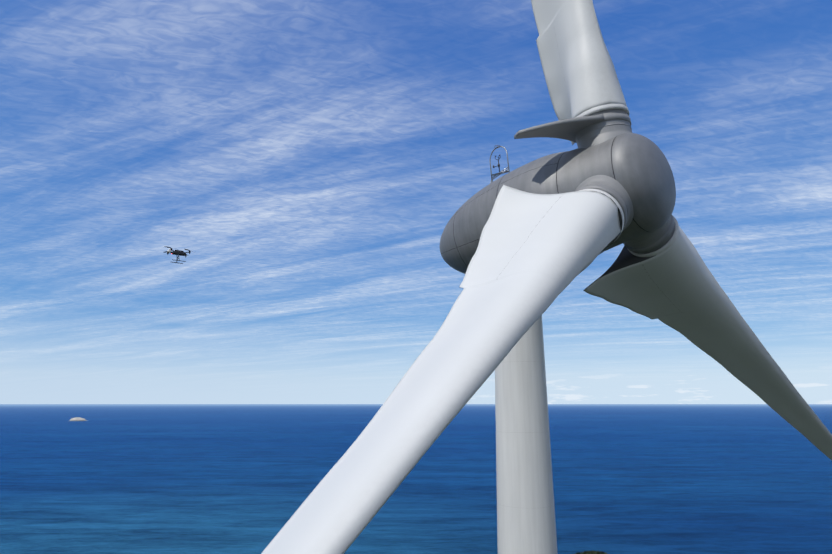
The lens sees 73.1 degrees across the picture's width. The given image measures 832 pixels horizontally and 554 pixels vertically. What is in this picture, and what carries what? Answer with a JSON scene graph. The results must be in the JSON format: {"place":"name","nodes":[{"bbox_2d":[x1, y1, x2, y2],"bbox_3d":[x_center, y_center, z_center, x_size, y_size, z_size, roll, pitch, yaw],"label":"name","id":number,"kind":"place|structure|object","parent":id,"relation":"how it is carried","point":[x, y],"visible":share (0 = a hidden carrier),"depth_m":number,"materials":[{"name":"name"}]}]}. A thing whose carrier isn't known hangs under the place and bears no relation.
{"place":"outdoors","nodes":[
{"label":"outdoors","id":0,"kind":"place"},
{"bbox_2d":[163,246,190,263],"bbox_3d":[-6.403,-0.553,15.093,0.814,0.326,0.691,9,-15,-34],"label":"drone","id":1,"kind":"object","parent":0,"point":[179,252],"visible":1,"depth_m":15.03,"materials":[{"name":"black"}]},
{"bbox_2d":[0,404,831,553],"bbox_3d":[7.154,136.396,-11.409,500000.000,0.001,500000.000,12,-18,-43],"label":"sea","id":2,"kind":"structure","parent":0,"point":[248,478],"depth_m":1031.98,"materials":[{"name":"liquid"}]},
{"bbox_2d":[70,417,86,420],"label":"islet rock","id":3,"kind":"object","parent":2,"relation":"in","point":[77,419],"visible":1,"depth_m":4597.40,"materials":[{"name":"stone"}]},
{"bbox_2d":[0,0,831,403],"label":"sky","id":4,"kind":"structure","parent":0,"point":[312,160],"materials":[{"name":"blue"}]},
{"bbox_2d":[261,0,831,553],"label":"wind turbine rotor","id":5,"kind":"object","parent":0,"point":[523,246],"visible":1,"depth_m":18.37,"materials":[{"name":"paint"}]},
{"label":"headland","id":6,"kind":"object","parent":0,"visible":0},
{"bbox_2d":[495,315,557,553],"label":"tower","id":7,"kind":"structure","parent":6,"relation":"on","point":[526,523],"depth_m":20.39,"materials":[{"name":"metal"}]},
{"bbox_2d":[575,550,606,553],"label":"heath shrubs","id":8,"kind":"object","parent":6,"relation":"on","point":[592,552],"visible":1,"depth_m":209.34,"materials":[{"name":"green plant"}]}
]}

